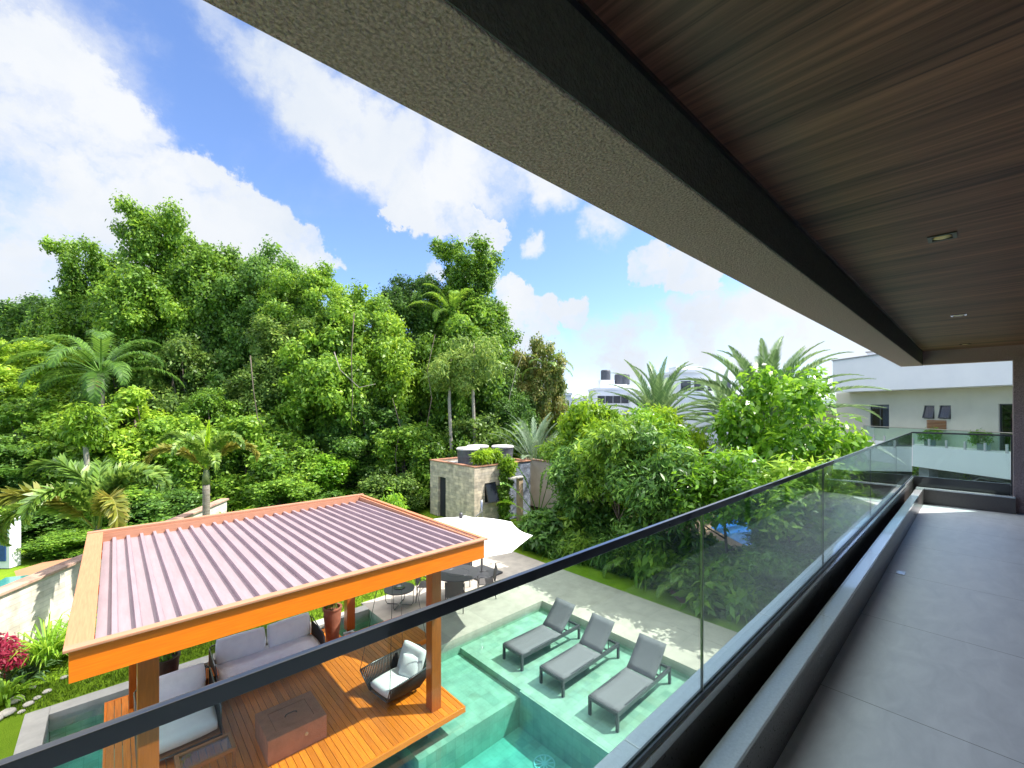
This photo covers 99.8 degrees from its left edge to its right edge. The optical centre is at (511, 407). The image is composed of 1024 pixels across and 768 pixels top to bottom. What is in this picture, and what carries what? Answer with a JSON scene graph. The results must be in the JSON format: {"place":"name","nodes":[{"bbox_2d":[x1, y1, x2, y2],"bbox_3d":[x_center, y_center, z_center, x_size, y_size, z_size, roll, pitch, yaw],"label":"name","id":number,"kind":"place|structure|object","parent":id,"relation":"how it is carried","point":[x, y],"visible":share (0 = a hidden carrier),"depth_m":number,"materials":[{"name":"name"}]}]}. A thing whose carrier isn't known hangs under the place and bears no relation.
{"place":"outdoors","nodes":[
{"label":"outdoors","id":0,"kind":"place"},
{"bbox_2d":[47,608,689,767],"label":"pool basin","id":1,"kind":"object","parent":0,"point":[513,716],"visible":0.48,"depth_m":8.53,"materials":[{"name":"teal tile"}]},
{"bbox_2d":[13,605,368,754],"bbox_3d":[-2.727,5.740,5.907,6.390,0.320,11.180,0,0,-43],"label":"pool coping","id":2,"kind":"object","parent":1,"relation":"on","point":[38,726],"visible":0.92,"depth_m":8.07,"materials":[{"name":"stone"}]},
{"bbox_2d":[102,615,464,767],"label":"wooden deck","id":3,"kind":"structure","parent":1,"relation":"on","point":[366,728],"depth_m":7.67,"materials":[{"name":"orange wood"}]},
{"bbox_2d":[133,663,222,767],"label":"lounge chair","id":4,"kind":"object","parent":3,"relation":"on","point":[183,734],"visible":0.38,"depth_m":7.07,"materials":[{"name":"grey fabric"}]},
{"bbox_2d":[174,731,236,767],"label":"side table","id":5,"kind":"object","parent":3,"relation":"on","point":[231,746],"visible":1,"depth_m":6.57,"materials":[{"name":"brown wood"}]},
{"bbox_2d":[209,612,324,681],"bbox_3d":[-5.051,5.074,8.975,1.978,0.851,0.925,0,0,-43],"label":"sofa","id":6,"kind":"object","parent":3,"relation":"on","point":[239,653],"visible":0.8,"depth_m":8.95,"materials":[{"name":"grey fabric"}]},
{"bbox_2d":[62,494,487,767],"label":"pavilion","id":7,"kind":"structure","parent":3,"relation":"on","point":[162,588],"depth_m":6.69,"materials":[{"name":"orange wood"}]},
{"bbox_2d":[360,579,425,702],"bbox_3d":[-2.201,4.058,8.345,1.027,2.749,1.075,0,0,39],"label":"hanging chair","id":8,"kind":"object","parent":7,"relation":"hanging from","point":[404,672],"visible":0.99,"depth_m":8.32,"materials":[{"name":"white fabric"}]},
{"bbox_2d":[255,691,326,765],"bbox_3d":[-3.686,5.290,7.189,0.880,0.420,0.836,0,0,-43],"label":"fire pit","id":9,"kind":"object","parent":3,"relation":"on","point":[287,728],"visible":1,"depth_m":7.02,"materials":[{"name":"brown metal"}]},
{"bbox_2d":[322,603,341,641],"bbox_3d":[-4.252,5.110,10.203,0.440,0.780,0.440,0,0,-43],"label":"plant pot","id":10,"kind":"object","parent":3,"relation":"on","point":[332,618],"visible":0.79,"depth_m":10.06,"materials":[{"name":"ceramic"}]},
{"bbox_2d":[503,597,579,670],"bbox_3d":[0.756,5.408,10.481,2.035,0.904,0.660,0,0,-42],"label":"sun lounger","id":11,"kind":"object","parent":1,"relation":"on","point":[531,641],"visible":1,"depth_m":10.49,"materials":[{"name":"fabric"}]},
{"bbox_2d":[422,594,699,676],"bbox_3d":[-0.079,5.748,6.393,10.300,0.303,8.300,0,0,-43],"label":"pool edge stone","id":12,"kind":"object","parent":1,"relation":"on","point":[689,667],"visible":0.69,"depth_m":10.85,"materials":[{"name":"beige stone"}]},
{"bbox_2d":[539,613,619,697],"bbox_3d":[1.550,5.408,9.621,2.035,0.904,0.660,0,0,-43],"label":"sun lounger","id":13,"kind":"object","parent":1,"relation":"on","point":[564,667],"visible":1,"depth_m":9.63,"materials":[{"name":"grey fabric"}]},
{"bbox_2d":[588,633,670,732],"bbox_3d":[2.415,5.408,8.685,2.035,0.904,0.660,0,0,-43],"label":"sun lounger","id":14,"kind":"object","parent":1,"relation":"on","point":[620,693],"visible":1,"depth_m":8.70,"materials":[{"name":"grey fabric"}]},
{"bbox_2d":[0,500,752,759],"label":"lawn","id":15,"kind":"structure","parent":0,"point":[10,727],"depth_m":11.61,"materials":[{"name":"green plant"}]},
{"bbox_2d":[0,515,20,567],"bbox_3d":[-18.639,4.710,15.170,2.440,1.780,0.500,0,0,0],"label":"pool house","id":16,"kind":"structure","parent":15,"relation":"on","point":[9,558],"depth_m":15.09,"materials":[{"name":"white paint"}]},
{"bbox_2d":[0,632,29,677],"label":"crimson shrub","id":17,"kind":"object","parent":15,"relation":"on","point":[5,647],"visible":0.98,"depth_m":8.54,"materials":[{"name":"red plant"}]},
{"bbox_2d":[0,672,52,708],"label":"tuft","id":18,"kind":"object","parent":15,"relation":"on","point":[7,691],"visible":0.98,"depth_m":8.24,"materials":[{"name":"green plant"}]},
{"bbox_2d":[0,648,61,683],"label":"tuft","id":19,"kind":"object","parent":15,"relation":"on","point":[26,670],"visible":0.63,"depth_m":8.91,"materials":[{"name":"green plant"}]},
{"bbox_2d":[0,609,95,675],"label":"blade plant","id":20,"kind":"object","parent":15,"relation":"on","point":[54,648],"visible":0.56,"depth_m":9.20,"materials":[{"name":"green plant"}]},
{"bbox_2d":[14,527,93,561],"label":"bush","id":21,"kind":"object","parent":15,"relation":"on","point":[50,544],"visible":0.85,"depth_m":15.88,"materials":[{"name":"green plant"}]},
{"bbox_2d":[0,453,172,617],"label":"foxtail palm","id":22,"kind":"object","parent":15,"relation":"on","point":[98,488],"visible":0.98,"depth_m":10.53,"materials":[{"name":"green plant"}]},
{"bbox_2d":[60,482,165,547],"bbox_3d":[-17.026,4.909,18.496,4.189,2.990,4.096,0,0,-5],"label":"bush","id":23,"kind":"object","parent":15,"relation":"on","point":[106,519],"visible":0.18,"depth_m":18.07,"materials":[{"name":"green plant"}]},
{"bbox_2d":[0,498,228,676],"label":"garden wall","id":24,"kind":"structure","parent":15,"relation":"on","point":[26,602],"depth_m":9.70,"materials":[{"name":"paint"}]},
{"bbox_2d":[104,485,210,524],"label":"bush","id":25,"kind":"object","parent":15,"relation":"on","point":[175,502],"visible":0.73,"depth_m":18.81,"materials":[{"name":"green plant"}]},
{"bbox_2d":[143,420,259,515],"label":"foxtail palm","id":26,"kind":"object","parent":15,"relation":"on","point":[206,450],"visible":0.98,"depth_m":14.77,"materials":[{"name":"green plant"}]},
{"bbox_2d":[233,435,322,509],"bbox_3d":[-12.290,3.609,22.926,4.722,4.159,5.211,0,0,-8],"label":"bush","id":27,"kind":"object","parent":15,"relation":"on","point":[275,463],"visible":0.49,"depth_m":21.99,"materials":[{"name":"green plant"}]},
{"bbox_2d":[243,473,322,507],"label":"bush","id":28,"kind":"object","parent":15,"relation":"on","point":[293,489],"visible":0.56,"depth_m":20.10,"materials":[{"name":"green plant"}]},
{"bbox_2d":[288,451,361,498],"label":"bush","id":29,"kind":"object","parent":15,"relation":"on","point":[333,471],"visible":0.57,"depth_m":23.09,"materials":[{"name":"green plant"}]},
{"bbox_2d":[320,396,406,489],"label":"forest tree","id":30,"kind":"object","parent":15,"relation":"on","point":[340,441],"visible":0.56,"depth_m":25.16,"materials":[{"name":"green plant"}]},
{"bbox_2d":[348,466,428,510],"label":"bush","id":31,"kind":"object","parent":15,"relation":"on","point":[378,483],"visible":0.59,"depth_m":22.36,"materials":[{"name":"green plant"}]},
{"bbox_2d":[362,419,448,501],"bbox_3d":[-6.221,3.998,25.096,5.006,6.613,5.120,0,0,-21],"label":"bush","id":32,"kind":"object","parent":15,"relation":"on","point":[407,437],"visible":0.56,"depth_m":24.24,"materials":[{"name":"green plant"}]},
{"bbox_2d":[399,422,475,499],"bbox_3d":[-3.957,3.279,25.918,4.722,4.828,5.211,0,0,18],"label":"bush","id":33,"kind":"object","parent":15,"relation":"on","point":[436,453],"visible":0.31,"depth_m":24.75,"materials":[{"name":"green plant"}]},
{"bbox_2d":[420,347,479,450],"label":"thin tree","id":34,"kind":"object","parent":15,"relation":"on","point":[447,376],"visible":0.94,"depth_m":24.55,"materials":[{"name":"green plant"}]},
{"bbox_2d":[443,331,502,443],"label":"thin tree","id":35,"kind":"object","parent":15,"relation":"on","point":[477,364],"visible":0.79,"depth_m":24.91,"materials":[{"name":"green plant"}]},
{"bbox_2d":[429,457,530,520],"bbox_3d":[-1.478,4.175,22.438,3.760,2.850,4.450,0,0,-43],"label":"garden hut","id":36,"kind":"object","parent":15,"relation":"on","point":[456,488],"visible":0.69,"depth_m":21.17,"materials":[{"name":"beige stone"}]},
{"bbox_2d":[497,454,518,521],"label":"climbing plant","id":37,"kind":"object","parent":36,"relation":"attached to","point":[507,464],"depth_m":20.91,"materials":[{"name":"plant"}]},
{"bbox_2d":[513,508,567,554],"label":"shrub","id":38,"kind":"object","parent":15,"relation":"on","point":[542,528],"visible":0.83,"depth_m":16.61,"materials":[{"name":"green plant"}]},
{"bbox_2d":[542,526,584,558],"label":"shrub","id":39,"kind":"object","parent":15,"relation":"on","point":[550,554],"visible":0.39,"depth_m":16.08,"materials":[{"name":"green plant"}]},
{"bbox_2d":[557,531,596,565],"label":"shrub","id":40,"kind":"object","parent":15,"relation":"on","point":[576,545],"visible":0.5,"depth_m":15.62,"materials":[{"name":"green plant"}]},
{"bbox_2d":[540,431,625,530],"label":"tree","id":41,"kind":"object","parent":15,"relation":"on","point":[559,471],"visible":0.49,"depth_m":16.68,"materials":[{"name":"green plant"}]},
{"bbox_2d":[555,503,612,539],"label":"shrub","id":42,"kind":"object","parent":15,"relation":"on","point":[574,523],"visible":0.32,"depth_m":16.75,"materials":[{"name":"green plant"}]},
{"bbox_2d":[587,529,625,572],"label":"shrub","id":43,"kind":"object","parent":15,"relation":"on","point":[600,561],"visible":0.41,"depth_m":14.84,"materials":[{"name":"green plant"}]},
{"bbox_2d":[203,0,1023,767],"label":"villa","id":44,"kind":"object","parent":15,"relation":"on","point":[833,164],"visible":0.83,"depth_m":1.62,"materials":[{"name":"grey concrete"}]},
{"bbox_2d":[0,432,1012,767],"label":"balcony railing","id":45,"kind":"object","parent":44,"relation":"attached to","point":[878,478],"visible":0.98,"depth_m":1.24,"materials":[{"name":"clear glass"}]},
{"bbox_2d":[564,413,667,535],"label":"tree","id":46,"kind":"object","parent":15,"relation":"on","point":[614,440],"visible":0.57,"depth_m":14.86,"materials":[{"name":"green plant"}]},
{"bbox_2d":[626,529,682,591],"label":"shrub","id":47,"kind":"object","parent":15,"relation":"on","point":[665,553],"visible":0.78,"depth_m":13.34,"materials":[{"name":"green plant"}]},
{"bbox_2d":[656,551,740,618],"bbox_3d":[5.893,5.079,12.558,3.091,1.519,2.673,0,0,-13],"label":"shrub","id":48,"kind":"object","parent":15,"relation":"on","point":[690,592],"visible":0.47,"depth_m":11.89,"materials":[{"name":"green plant"}]},
{"bbox_2d":[661,533,739,587],"bbox_3d":[6.090,4.963,13.615,3.267,1.840,2.824,0,0,25],"label":"shrub","id":49,"kind":"object","parent":15,"relation":"on","point":[695,555],"visible":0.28,"depth_m":13.11,"materials":[{"name":"green plant"}]},
{"bbox_2d":[707,546,781,624],"bbox_3d":[6.525,4.925,12.104,2.264,1.944,2.619,0,0,-16],"label":"shrub","id":50,"kind":"object","parent":15,"relation":"on","point":[744,605],"visible":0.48,"depth_m":11.39,"materials":[{"name":"green plant"}]},
{"bbox_2d":[733,508,832,604],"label":"tree","id":51,"kind":"object","parent":15,"relation":"on","point":[783,560],"visible":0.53,"depth_m":10.72,"materials":[{"name":"green plant"}]},
{"bbox_2d":[744,452,844,552],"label":"tree","id":52,"kind":"object","parent":15,"relation":"on","point":[792,499],"visible":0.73,"depth_m":10.58,"materials":[{"name":"green plant"}]},
{"bbox_2d":[0,0,869,398],"label":"sky","id":53,"kind":"structure","parent":0,"point":[256,136],"materials":[{"name":"blue"}]},
{"bbox_2d":[30,410,916,541],"bbox_3d":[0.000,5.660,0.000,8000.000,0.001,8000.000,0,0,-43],"label":"ground","id":54,"kind":"structure","parent":0,"point":[809,425],"depth_m":60.93,"materials":[{"name":"green plant"}]},
{"bbox_2d":[0,433,56,493],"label":"forest tree","id":55,"kind":"object","parent":54,"relation":"on","point":[9,456],"visible":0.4,"depth_m":19.57,"materials":[{"name":"green plant"}]},
{"bbox_2d":[0,290,60,360],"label":"forest tree","id":56,"kind":"object","parent":54,"relation":"on","point":[16,312],"visible":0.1,"depth_m":31.17,"materials":[{"name":"green plant"}]},
{"bbox_2d":[0,396,72,487],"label":"forest tree","id":57,"kind":"object","parent":54,"relation":"on","point":[24,417],"visible":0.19,"depth_m":21.41,"materials":[{"name":"green plant"}]},
{"bbox_2d":[0,334,89,411],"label":"forest tree","id":58,"kind":"object","parent":54,"relation":"on","point":[12,371],"visible":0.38,"depth_m":25.95,"materials":[{"name":"green plant"}]},
{"bbox_2d":[3,502,86,543],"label":"bush","id":59,"kind":"object","parent":54,"relation":"on","point":[44,524],"visible":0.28,"depth_m":17.60,"materials":[{"name":"green plant"}]},
{"bbox_2d":[3,407,118,488],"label":"forest tree","id":60,"kind":"object","parent":54,"relation":"on","point":[50,449],"visible":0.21,"depth_m":19.91,"materials":[{"name":"green plant"}]},
{"bbox_2d":[7,357,115,432],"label":"forest tree","id":61,"kind":"object","parent":54,"relation":"on","point":[64,400],"visible":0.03,"depth_m":26.67,"materials":[{"name":"green plant"}]},
{"bbox_2d":[8,233,133,379],"bbox_3d":[-30.469,-3.209,30.826,6.389,17.798,6.829,0,0,-3],"label":"forest tree","id":62,"kind":"object","parent":54,"relation":"on","point":[66,317],"visible":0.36,"depth_m":29.40,"materials":[{"name":"green plant"}]},
{"bbox_2d":[51,401,123,469],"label":"thin tree","id":63,"kind":"object","parent":54,"relation":"on","point":[81,427],"visible":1,"depth_m":19.11,"materials":[{"name":"green plant"}]},
{"bbox_2d":[0,329,184,406],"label":"forest palm","id":64,"kind":"object","parent":54,"relation":"on","point":[97,384],"visible":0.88,"depth_m":22.93,"materials":[{"name":"green plant"}]},
{"bbox_2d":[57,384,178,469],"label":"forest tree","id":65,"kind":"object","parent":54,"relation":"on","point":[130,402],"visible":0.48,"depth_m":21.13,"materials":[{"name":"green plant"}]},
{"bbox_2d":[65,331,179,427],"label":"forest tree","id":66,"kind":"object","parent":54,"relation":"on","point":[77,396],"visible":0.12,"depth_m":26.17,"materials":[{"name":"green plant"}]},
{"bbox_2d":[80,188,209,390],"bbox_3d":[-24.019,-4.126,28.978,7.269,19.637,6.801,0,0,-20],"label":"forest tree","id":67,"kind":"object","parent":54,"relation":"on","point":[132,296],"visible":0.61,"depth_m":27.45,"materials":[{"name":"green plant"}]},
{"bbox_2d":[126,410,212,504],"bbox_3d":[-17.308,3.814,22.092,4.551,7.345,4.655,0,0,3],"label":"bush","id":68,"kind":"object","parent":54,"relation":"on","point":[185,472],"visible":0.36,"depth_m":21.32,"materials":[{"name":"green plant"}]},
{"bbox_2d":[132,331,238,473],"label":"forest tree","id":69,"kind":"object","parent":54,"relation":"on","point":[180,360],"visible":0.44,"depth_m":26.21,"materials":[{"name":"green plant"}]},
{"bbox_2d":[152,239,251,378],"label":"forest tree","id":70,"kind":"object","parent":54,"relation":"on","point":[202,264],"visible":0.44,"depth_m":28.41,"materials":[{"name":"green plant"}]},
{"bbox_2d":[172,385,249,483],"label":"forest tree","id":71,"kind":"object","parent":54,"relation":"on","point":[207,406],"visible":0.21,"depth_m":23.51,"materials":[{"name":"green plant"}]},
{"bbox_2d":[189,356,274,469],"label":"forest tree","id":72,"kind":"object","parent":54,"relation":"on","point":[216,373],"visible":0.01,"depth_m":26.88,"materials":[{"name":"green plant"}]},
{"bbox_2d":[196,407,299,503],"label":"tree","id":73,"kind":"object","parent":54,"relation":"on","point":[271,431],"visible":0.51,"depth_m":23.22,"materials":[{"name":"green plant"}]},
{"bbox_2d":[198,234,303,377],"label":"forest tree","id":74,"kind":"object","parent":54,"relation":"on","point":[252,278],"visible":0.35,"depth_m":28.58,"materials":[{"name":"green plant"}]},
{"bbox_2d":[221,312,325,433],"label":"forest tree","id":75,"kind":"object","parent":54,"relation":"on","point":[265,375],"visible":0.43,"depth_m":25.74,"materials":[{"name":"green plant"}]},
{"bbox_2d":[254,257,351,447],"bbox_3d":[-14.202,-2.240,29.885,6.938,15.828,6.698,0,0,-30],"label":"forest tree","id":76,"kind":"object","parent":54,"relation":"on","point":[315,283],"visible":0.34,"depth_m":28.22,"materials":[{"name":"green plant"}]},
{"bbox_2d":[267,318,386,454],"bbox_3d":[-11.168,0.018,26.783,7.034,11.317,7.310,0,0,-10],"label":"forest tree","id":77,"kind":"object","parent":54,"relation":"on","point":[296,406],"visible":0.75,"depth_m":25.21,"materials":[{"name":"green plant"}]},
{"bbox_2d":[305,278,412,486],"bbox_3d":[-10.680,-1.540,30.012,8.035,14.454,8.624,0,0,-22],"label":"forest tree","id":78,"kind":"object","parent":54,"relation":"on","point":[360,308],"visible":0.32,"depth_m":27.89,"materials":[{"name":"green plant"}]},
{"bbox_2d":[332,307,429,463],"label":"forest tree","id":79,"kind":"object","parent":54,"relation":"on","point":[399,374],"visible":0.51,"depth_m":26.49,"materials":[{"name":"green plant"}]},
{"bbox_2d":[371,272,448,361],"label":"forest tree","id":80,"kind":"object","parent":54,"relation":"on","point":[401,297],"visible":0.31,"depth_m":31.78,"materials":[{"name":"green plant"}]},
{"bbox_2d":[384,330,469,439],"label":"forest tree","id":81,"kind":"object","parent":54,"relation":"on","point":[424,390],"visible":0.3,"depth_m":28.18,"materials":[{"name":"green plant"}]},
{"bbox_2d":[406,283,488,333],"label":"skyline palm","id":82,"kind":"object","parent":54,"relation":"on","point":[456,298],"visible":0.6,"depth_m":30.74,"materials":[{"name":"green plant"}]},
{"bbox_2d":[411,312,507,435],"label":"forest tree","id":83,"kind":"object","parent":54,"relation":"on","point":[490,392],"visible":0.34,"depth_m":28.20,"materials":[{"name":"green plant"}]},
{"bbox_2d":[410,230,524,378],"bbox_3d":[-3.579,-3.760,33.788,8.450,18.904,9.032,0,0,12],"label":"forest tree","id":84,"kind":"object","parent":54,"relation":"on","point":[476,272],"visible":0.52,"depth_m":32.18,"materials":[{"name":"green plant"}]},
{"bbox_2d":[443,410,513,449],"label":"bush","id":85,"kind":"object","parent":54,"relation":"on","point":[466,426],"visible":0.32,"depth_m":25.69,"materials":[{"name":"green plant"}]},
{"bbox_2d":[475,374,541,441],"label":"forest tree","id":86,"kind":"object","parent":54,"relation":"on","point":[517,404],"visible":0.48,"depth_m":28.85,"materials":[{"name":"green plant"}]},
{"bbox_2d":[490,412,564,464],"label":"silver palm","id":87,"kind":"object","parent":54,"relation":"on","point":[530,442],"visible":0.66,"depth_m":24.58,"materials":[{"name":"green plant"}]},
{"bbox_2d":[507,331,569,443],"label":"forest tree","id":88,"kind":"object","parent":54,"relation":"on","point":[535,387],"visible":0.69,"depth_m":31.67,"materials":[{"name":"green plant"}]},
{"bbox_2d":[524,458,620,523],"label":"boundary wall","id":89,"kind":"structure","parent":54,"relation":"on","point":[537,467],"depth_m":24.12,"materials":[{"name":"stone"}]},
{"bbox_2d":[553,395,630,449],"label":"tree","id":90,"kind":"object","parent":54,"relation":"on","point":[580,416],"visible":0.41,"depth_m":19.70,"materials":[{"name":"green plant"}]},
{"bbox_2d":[588,380,629,416],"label":"distant house","id":91,"kind":"structure","parent":54,"relation":"on","point":[608,397],"depth_m":70.00,"materials":[{"name":"paint"}]},
{"bbox_2d":[604,356,717,444],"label":"date palm","id":92,"kind":"object","parent":54,"relation":"on","point":[660,393],"visible":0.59,"depth_m":24.36,"materials":[{"name":"green plant"}]},
{"bbox_2d":[662,366,731,451],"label":"distant house","id":93,"kind":"structure","parent":54,"relation":"on","point":[691,372],"depth_m":52.00,"materials":[{"name":"paint"}]},
{"bbox_2d":[684,366,743,470],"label":"date palm","id":94,"kind":"object","parent":54,"relation":"on","point":[717,393],"visible":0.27,"depth_m":29.84,"materials":[{"name":"green plant"}]},
{"bbox_2d":[361,552,737,663],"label":"paving","id":95,"kind":"structure","parent":0,"point":[676,631],"depth_m":12.06,"materials":[{"name":"grey stone"}]},
{"bbox_2d":[441,564,479,581],"bbox_3d":[-1.606,5.226,12.674,1.310,0.752,1.310,0,0,-43],"label":"dining table","id":96,"kind":"object","parent":95,"relation":"on","point":[462,573],"visible":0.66,"depth_m":12.59,"materials":[{"name":"metal"}]},
{"bbox_2d":[428,500,532,579],"bbox_3d":[-0.922,4.165,12.160,3.446,2.870,5.545,0,0,23],"label":"umbrella","id":97,"kind":"object","parent":95,"relation":"on","point":[504,537],"visible":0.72,"depth_m":10.89,"materials":[{"name":"white fabric"}]},
{"bbox_2d":[664,520,771,602],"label":"neighbour terrace","id":98,"kind":"structure","parent":0,"point":[731,541],"depth_m":18.34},
{"bbox_2d":[604,402,702,521],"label":"tree","id":99,"kind":"object","parent":98,"relation":"on","point":[671,430],"visible":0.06,"depth_m":16.70,"materials":[{"name":"green plant"}]},
{"bbox_2d":[597,421,715,557],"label":"tree","id":100,"kind":"object","parent":98,"relation":"on","point":[643,494],"visible":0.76,"depth_m":13.20,"materials":[{"name":"green plant"}]},
{"bbox_2d":[640,403,717,457],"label":"tree","id":101,"kind":"object","parent":98,"relation":"on","point":[701,439],"visible":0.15,"depth_m":17.70,"materials":[{"name":"green plant"}]},
{"bbox_2d":[664,444,773,553],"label":"tree","id":102,"kind":"object","parent":98,"relation":"on","point":[718,483],"visible":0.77,"depth_m":12.02,"materials":[{"name":"green plant"}]},
{"bbox_2d":[669,336,891,539],"bbox_3d":[11.078,1.138,18.677,8.440,8.923,8.477,0,0,19],"label":"date palm","id":103,"kind":"object","parent":98,"relation":"on","point":[774,358],"visible":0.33,"depth_m":17.63,"materials":[{"name":"green plant"}]},
{"bbox_2d":[702,363,873,535],"bbox_3d":[9.121,2.038,14.453,4.070,7.134,4.265,0,0,-21],"label":"tree","id":104,"kind":"object","parent":98,"relation":"on","point":[764,436],"visible":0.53,"depth_m":13.91,"materials":[{"name":"green plant"}]},
{"bbox_2d":[831,354,1011,480],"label":"neighbour house","id":105,"kind":"structure","parent":0,"point":[959,398],"depth_m":25.51,"materials":[{"name":"white paint"}]},
{"bbox_2d":[1000,404,1011,450],"bbox_3d":[26.195,1.045,21.733,0.250,2.570,2.600,0,0,-3],"label":"window","id":106,"kind":"structure","parent":105,"relation":"in","point":[1007,408],"depth_m":22.83,"materials":[{"name":"glass"}]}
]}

